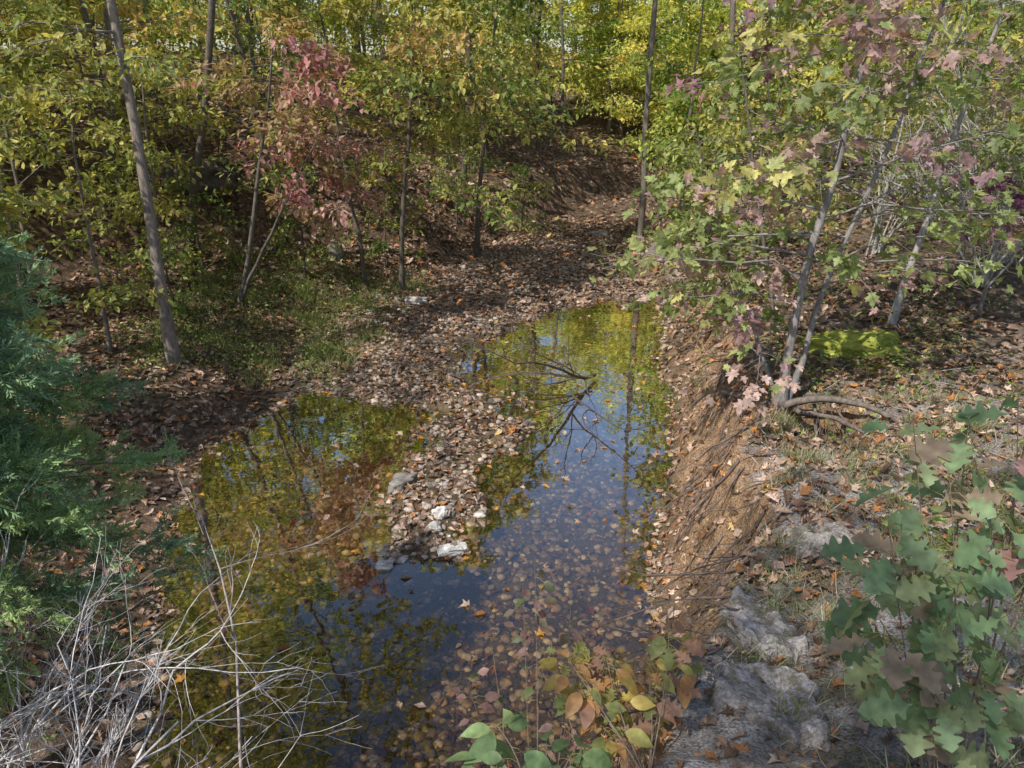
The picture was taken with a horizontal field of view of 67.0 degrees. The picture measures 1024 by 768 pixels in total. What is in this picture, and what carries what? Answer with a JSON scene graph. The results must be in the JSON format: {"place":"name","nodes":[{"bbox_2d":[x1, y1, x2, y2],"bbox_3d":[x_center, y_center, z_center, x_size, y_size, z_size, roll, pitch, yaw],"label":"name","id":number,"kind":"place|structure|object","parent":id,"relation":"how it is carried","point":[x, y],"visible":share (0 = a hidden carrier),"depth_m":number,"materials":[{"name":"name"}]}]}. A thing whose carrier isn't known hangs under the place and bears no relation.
{"place":"outdoors","nodes":[
{"label":"outdoors","id":0,"kind":"place"},
{"bbox_2d":[176,297,681,518],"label":"creek water","id":1,"kind":"structure","parent":0,"point":[300,434],"depth_m":8.48,"materials":[{"name":"green liquid"}]},
{"bbox_2d":[1,0,1009,68],"label":"sky","id":2,"kind":"structure","parent":0,"point":[4,47],"materials":[{"name":"white"}]},
{"bbox_2d":[0,51,1023,767],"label":"ground","id":3,"kind":"structure","parent":0,"point":[586,185],"depth_m":6.79,"materials":[{"name":"brown soil"}]},
{"bbox_2d":[0,179,71,365],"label":"understory sapling","id":4,"kind":"object","parent":3,"relation":"on","point":[7,198],"visible":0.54,"depth_m":6.69,"materials":[{"name":"green plant"}]},
{"bbox_2d":[3,191,69,304],"bbox_3d":[-7.065,-1.861,10.441,1.688,1.897,1.721,0,22,0],"label":"hillside shrub","id":5,"kind":"object","parent":3,"relation":"on","point":[15,224],"visible":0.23,"depth_m":10.81,"materials":[{"name":"green plant"}]},
{"bbox_2d":[0,63,77,369],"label":"understory sapling","id":6,"kind":"object","parent":3,"relation":"on","point":[4,146],"visible":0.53,"depth_m":7.78,"materials":[{"name":"green plant"}]},
{"bbox_2d":[0,0,156,289],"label":"understory sapling","id":7,"kind":"object","parent":3,"relation":"on","point":[83,48],"visible":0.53,"depth_m":10.84,"materials":[{"name":"green plant"}]},
{"bbox_2d":[0,0,162,331],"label":"understory sapling","id":8,"kind":"object","parent":3,"relation":"on","point":[54,83],"visible":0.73,"depth_m":9.22,"materials":[{"name":"green plant"}]},
{"bbox_2d":[7,87,173,352],"bbox_3d":[-4.744,-1.745,8.793,1.390,3.052,2.107,-9,24,-22],"label":"thin sapling","id":9,"kind":"object","parent":3,"relation":"on","point":[109,296],"visible":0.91,"depth_m":8.69,"materials":[{"name":"green plant"}]},
{"bbox_2d":[0,0,192,364],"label":"slender tree","id":10,"kind":"object","parent":3,"relation":"on","point":[168,329],"visible":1,"depth_m":8.05,"materials":[{"name":"grey plant"}]},
{"bbox_2d":[24,534,175,756],"bbox_3d":[-1.879,1.680,3.775,0.879,1.359,1.770,-15,27,-33],"label":"dry shrub","id":11,"kind":"object","parent":3,"relation":"on","point":[108,646],"visible":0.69,"depth_m":4.15,"materials":[{"name":"grey plant"}]},
{"bbox_2d":[0,231,227,717],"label":"cedar tree","id":12,"kind":"object","parent":3,"relation":"on","point":[25,450],"visible":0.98,"depth_m":3.26,"materials":[{"name":"green plant"}]},
{"bbox_2d":[0,0,270,195],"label":"hornbeam tree","id":13,"kind":"object","parent":3,"relation":"on","point":[57,6],"visible":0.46,"depth_m":11.87,"materials":[{"name":"green plant"}]},
{"bbox_2d":[48,35,230,263],"bbox_3d":[-5.190,-3.078,11.319,2.566,3.695,2.956,0,22,0],"label":"understory sapling","id":14,"kind":"object","parent":3,"relation":"on","point":[152,159],"visible":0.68,"depth_m":10.83,"materials":[{"name":"green plant"}]},
{"bbox_2d":[77,238,215,316],"bbox_3d":[-4.990,-1.514,10.764,1.693,1.186,1.597,0,22,0],"label":"hillside shrub","id":15,"kind":"object","parent":3,"relation":"on","point":[183,254],"visible":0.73,"depth_m":10.44,"materials":[{"name":"green plant"}]},
{"bbox_2d":[101,151,242,197],"bbox_3d":[-6.008,-3.752,13.817,2.438,0.820,1.046,0,22,0],"label":"rock ledge","id":16,"kind":"object","parent":3,"relation":"on","point":[210,179],"visible":0.27,"depth_m":13.49,"materials":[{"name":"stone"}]},
{"bbox_2d":[184,0,215,266],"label":"leaning tree","id":17,"kind":"object","parent":3,"relation":"on","point":[205,102],"visible":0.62,"depth_m":12.22,"materials":[{"name":"brown plant"}]},
{"bbox_2d":[0,469,401,767],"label":"dead shrub","id":18,"kind":"object","parent":3,"relation":"on","point":[19,746],"visible":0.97,"depth_m":2.98,"materials":[{"name":"grey wood"}]},
{"bbox_2d":[158,177,250,273],"bbox_3d":[-5.106,-2.530,12.615,1.688,1.717,1.192,19,29,39],"label":"hillside shrub","id":19,"kind":"object","parent":3,"relation":"on","point":[178,229],"visible":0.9,"depth_m":12.45,"materials":[{"name":"green plant"}]},
{"bbox_2d":[94,0,395,222],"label":"hornbeam tree","id":20,"kind":"object","parent":3,"relation":"on","point":[230,5],"visible":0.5,"depth_m":13.16,"materials":[{"name":"green plant"}]},
{"bbox_2d":[158,30,396,304],"bbox_3d":[-2.851,-2.627,10.317,2.504,3.758,3.013,-18,28,-38],"label":"dogwood tree","id":21,"kind":"object","parent":3,"relation":"on","point":[310,147],"visible":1,"depth_m":9.74,"materials":[{"name":"pink plant"}]},
{"bbox_2d":[153,448,409,767],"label":"bare sapling","id":22,"kind":"object","parent":3,"relation":"on","point":[238,694],"visible":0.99,"depth_m":3.40,"materials":[{"name":"brown plant"}]},
{"bbox_2d":[225,169,338,271],"bbox_3d":[-3.663,-2.670,12.959,1.893,1.809,1.522,6,23,15],"label":"hillside shrub","id":23,"kind":"object","parent":3,"relation":"on","point":[281,245],"visible":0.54,"depth_m":12.79,"materials":[{"name":"green plant"}]},
{"bbox_2d":[113,210,453,390],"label":"creekside grass","id":24,"kind":"structure","parent":3,"relation":"on","point":[319,343],"depth_m":11.18,"materials":[{"name":"green plant"}]},
{"bbox_2d":[209,0,456,286],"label":"hornbeam tree","id":25,"kind":"object","parent":3,"relation":"on","point":[360,6],"visible":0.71,"depth_m":11.88,"materials":[{"name":"green plant"}]},
{"bbox_2d":[327,238,342,261],"bbox_3d":[-3.306,-2.456,14.422,0.299,0.585,0.300,0,22,0],"label":"limestone rock","id":26,"kind":"object","parent":3,"relation":"on","point":[338,253],"visible":0.48,"depth_m":14.32,"materials":[{"name":"stone"}]},
{"bbox_2d":[336,177,432,265],"bbox_3d":[-2.361,-2.890,14.222,1.906,1.725,1.273,-6,23,-14],"label":"hillside shrub","id":27,"kind":"object","parent":3,"relation":"on","point":[379,244],"visible":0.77,"depth_m":14.21,"materials":[{"name":"green plant"}]},
{"bbox_2d":[375,559,393,571],"bbox_3d":[-0.999,1.413,6.079,0.142,0.083,0.139,0,22,0],"label":"limestone rock","id":28,"kind":"object","parent":3,"relation":"on","point":[384,565],"visible":1,"depth_m":6.03,"materials":[{"name":"stone"}]},
{"bbox_2d":[388,472,417,495],"bbox_3d":[-1.004,0.926,7.171,0.180,0.222,0.365,14,26,31],"label":"limestone rock","id":29,"kind":"object","parent":3,"relation":"on","point":[399,480],"visible":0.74,"depth_m":7.08,"materials":[{"name":"stone"}]},
{"bbox_2d":[132,236,676,767],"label":"creek pebbles","id":30,"kind":"object","parent":3,"relation":"on","point":[394,650],"visible":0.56,"depth_m":5.94,"materials":[{"name":"stone"}]},
{"bbox_2d":[398,522,410,532],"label":"limestone rock","id":31,"kind":"object","parent":3,"relation":"on","point":[409,526],"visible":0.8,"depth_m":6.45,"materials":[{"name":"stone"}]},
{"bbox_2d":[237,0,578,289],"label":"hornbeam tree","id":32,"kind":"object","parent":3,"relation":"on","point":[443,119],"visible":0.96,"depth_m":11.22,"materials":[{"name":"green plant"}]},
{"bbox_2d":[405,296,428,304],"bbox_3d":[-1.552,-1.362,12.613,0.404,0.138,0.279,0,22,0],"label":"limestone rock","id":33,"kind":"object","parent":3,"relation":"on","point":[415,300],"visible":0.94,"depth_m":12.52,"materials":[{"name":"stone"}]},
{"bbox_2d":[351,474,485,585],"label":"bar stones","id":34,"kind":"object","parent":3,"relation":"on","point":[470,568],"visible":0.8,"depth_m":6.41,"materials":[{"name":"grey stone"}]},
{"bbox_2d":[428,521,441,532],"bbox_3d":[-0.642,1.197,6.472,0.118,0.112,0.110,0,22,0],"label":"limestone rock","id":35,"kind":"object","parent":3,"relation":"on","point":[435,526],"visible":1,"depth_m":6.44,"materials":[{"name":"stone"}]},
{"bbox_2d":[431,506,447,519],"bbox_3d":[-0.622,1.113,6.646,0.144,0.121,0.128,0,22,0],"label":"limestone rock","id":36,"kind":"object","parent":3,"relation":"on","point":[440,512],"visible":0.97,"depth_m":6.61,"materials":[{"name":"stone"}]},
{"bbox_2d":[437,542,468,556],"bbox_3d":[-0.481,1.328,6.231,0.266,0.101,0.154,-5,23,-13],"label":"limestone rock","id":37,"kind":"object","parent":3,"relation":"on","point":[448,549],"visible":0.96,"depth_m":6.18,"materials":[{"name":"stone"}]},
{"bbox_2d":[424,142,497,222],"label":"hillside shrub","id":38,"kind":"object","parent":3,"relation":"on","point":[457,177],"visible":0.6,"depth_m":16.14,"materials":[{"name":"green plant"}]},
{"bbox_2d":[372,0,607,255],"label":"hornbeam tree","id":39,"kind":"object","parent":3,"relation":"on","point":[511,12],"visible":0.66,"depth_m":13.58,"materials":[{"name":"green plant"}]},
{"bbox_2d":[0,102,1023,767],"bbox_3d":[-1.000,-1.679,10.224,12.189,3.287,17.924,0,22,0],"label":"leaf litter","id":40,"kind":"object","parent":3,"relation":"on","point":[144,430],"visible":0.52,"depth_m":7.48,"materials":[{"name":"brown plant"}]},
{"bbox_2d":[0,0,1023,240],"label":"background forest","id":41,"kind":"object","parent":3,"relation":"on","point":[688,51],"visible":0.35,"depth_m":17.91,"materials":[{"name":"green plant"}]},
{"bbox_2d":[0,47,1023,308],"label":"hillside leaf litter","id":42,"kind":"object","parent":3,"relation":"on","point":[438,211],"visible":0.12,"depth_m":16.19,"materials":[{"name":"plant"}]},
{"bbox_2d":[443,708,613,767],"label":"broadleaf seedling","id":43,"kind":"object","parent":3,"relation":"on","point":[492,751],"visible":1,"depth_m":2.37,"materials":[{"name":"green plant"}]},
{"bbox_2d":[492,165,566,237],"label":"hillside shrub","id":44,"kind":"object","parent":3,"relation":"on","point":[521,210],"visible":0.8,"depth_m":17.03,"materials":[{"name":"green plant"}]},
{"bbox_2d":[56,204,1023,579],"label":"groundcover plants","id":45,"kind":"object","parent":3,"relation":"on","point":[934,518],"visible":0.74,"depth_m":8.55,"materials":[{"name":"green plant"}]},
{"bbox_2d":[442,557,734,767],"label":"creekside brush","id":46,"kind":"object","parent":3,"relation":"on","point":[491,696],"visible":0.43,"depth_m":3.38,"materials":[{"name":"brown plant"}]},
{"bbox_2d":[588,230,608,236],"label":"limestone rock","id":47,"kind":"object","parent":3,"relation":"on","point":[598,233],"visible":0.49,"depth_m":17.15,"materials":[{"name":"stone"}]},
{"bbox_2d":[539,621,706,767],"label":"hickory seedling","id":48,"kind":"object","parent":3,"relation":"on","point":[570,702],"visible":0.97,"depth_m":2.60,"materials":[{"name":"green plant"}]},
{"bbox_2d":[513,314,808,753],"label":"exposed roots","id":49,"kind":"object","parent":3,"relation":"on","point":[728,559],"visible":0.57,"depth_m":4.93,"materials":[{"name":"brown plant"}]},
{"bbox_2d":[616,122,803,315],"bbox_3d":[2.210,-1.856,9.021,2.163,2.271,1.911,-15,26,-33],"label":"streamside bush","id":50,"kind":"object","parent":3,"relation":"on","point":[682,162],"visible":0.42,"depth_m":8.65,"materials":[{"name":"green plant"}]},
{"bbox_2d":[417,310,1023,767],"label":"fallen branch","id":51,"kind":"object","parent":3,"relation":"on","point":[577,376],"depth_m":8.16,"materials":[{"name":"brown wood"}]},
{"bbox_2d":[658,0,812,321],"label":"purple leaved sapling","id":52,"kind":"object","parent":3,"relation":"on","point":[760,14],"visible":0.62,"depth_m":6.74,"materials":[{"name":"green plant"}]},
{"bbox_2d":[646,0,869,244],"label":"streamside bush","id":53,"kind":"object","parent":3,"relation":"on","point":[820,12],"visible":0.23,"depth_m":11.05,"materials":[{"name":"green plant"}]},
{"bbox_2d":[656,44,861,257],"bbox_3d":[3.316,-2.885,10.096,2.726,2.870,2.291,0,22,0],"label":"streamside bush","id":54,"kind":"object","parent":3,"relation":"on","point":[737,70],"visible":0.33,"depth_m":10.10,"materials":[{"name":"green plant"}]},
{"bbox_2d":[716,585,808,663],"bbox_3d":[1.154,1.208,3.588,0.383,0.418,0.620,0,22,0],"label":"limestone ledge","id":55,"kind":"object","parent":3,"relation":"on","point":[770,622],"visible":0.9,"depth_m":3.48,"materials":[{"name":"grey stone"}]},
{"bbox_2d":[708,661,831,751],"bbox_3d":[0.939,1.188,2.861,0.451,0.268,0.544,7,23,18],"label":"limestone ledge","id":56,"kind":"object","parent":3,"relation":"on","point":[732,685],"visible":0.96,"depth_m":2.81,"materials":[{"name":"grey stone"}]},
{"bbox_2d":[587,0,1023,455],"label":"streamside maple","id":57,"kind":"object","parent":3,"relation":"on","point":[775,170],"visible":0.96,"depth_m":5.74,"materials":[{"name":"green plant"}]},
{"bbox_2d":[782,517,853,558],"bbox_3d":[1.753,0.884,4.396,0.502,0.197,0.392,0,22,0],"label":"limestone ledge","id":58,"kind":"object","parent":3,"relation":"on","point":[838,531],"visible":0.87,"depth_m":4.34,"materials":[{"name":"grey stone"}]},
{"bbox_2d":[614,321,1023,767],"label":"ground debris","id":59,"kind":"object","parent":3,"relation":"on","point":[665,739],"visible":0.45,"depth_m":4.58,"materials":[{"name":"brown plant"}]},
{"bbox_2d":[800,329,904,359],"bbox_3d":[3.259,-0.339,7.419,0.946,0.410,0.649,0,22,0],"label":"mossy rock","id":60,"kind":"object","parent":3,"relation":"on","point":[839,341],"visible":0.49,"depth_m":7.19,"materials":[{"name":"stone"}]},
{"bbox_2d":[757,0,1023,324],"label":"sweetgum sapling","id":61,"kind":"object","parent":3,"relation":"on","point":[898,302],"visible":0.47,"depth_m":7.12,"materials":[{"name":"green plant"}]},
{"bbox_2d":[792,0,1023,255],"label":"twiggy shrub","id":62,"kind":"object","parent":3,"relation":"on","point":[879,221],"visible":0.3,"depth_m":10.03,"materials":[{"name":"grey plant"}]},
{"bbox_2d":[820,392,1023,767],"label":"oak sapling","id":63,"kind":"object","parent":3,"relation":"on","point":[881,677],"visible":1,"depth_m":1.70,"materials":[{"name":"green plant"}]},
{"bbox_2d":[840,0,1023,288],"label":"twiggy shrub","id":64,"kind":"object","parent":3,"relation":"on","point":[993,246],"visible":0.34,"depth_m":8.52,"materials":[{"name":"grey plant"}]},
{"bbox_2d":[856,0,1023,264],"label":"twiggy shrub","id":65,"kind":"object","parent":3,"relation":"on","point":[994,128],"visible":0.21,"depth_m":9.48,"materials":[{"name":"green plant"}]},
{"bbox_2d":[879,157,1023,316],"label":"purple leaved sapling","id":66,"kind":"object","parent":3,"relation":"on","point":[1017,203],"visible":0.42,"depth_m":7.58,"materials":[{"name":"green plant"}]},
{"bbox_2d":[908,0,1023,119],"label":"sweetgum sapling","id":67,"kind":"object","parent":3,"relation":"on","point":[981,79],"visible":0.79,"depth_m":5.85,"materials":[{"name":"green plant"}]},
{"bbox_2d":[954,67,1022,184],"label":"twiggy shrub","id":68,"kind":"object","parent":3,"relation":"on","point":[994,132],"visible":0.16,"depth_m":8.57,"materials":[{"name":"green plant"}]},
{"bbox_2d":[966,390,1023,748],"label":"pink oak sapling","id":69,"kind":"object","parent":3,"relation":"on","point":[1011,571],"visible":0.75,"depth_m":1.75,"materials":[{"name":"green plant"}]},
{"bbox_2d":[700,380,1023,767],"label":"bank grass","id":70,"kind":"structure","parent":0,"point":[802,457],"depth_m":4.58,"materials":[{"name":"green plant"}]}
]}

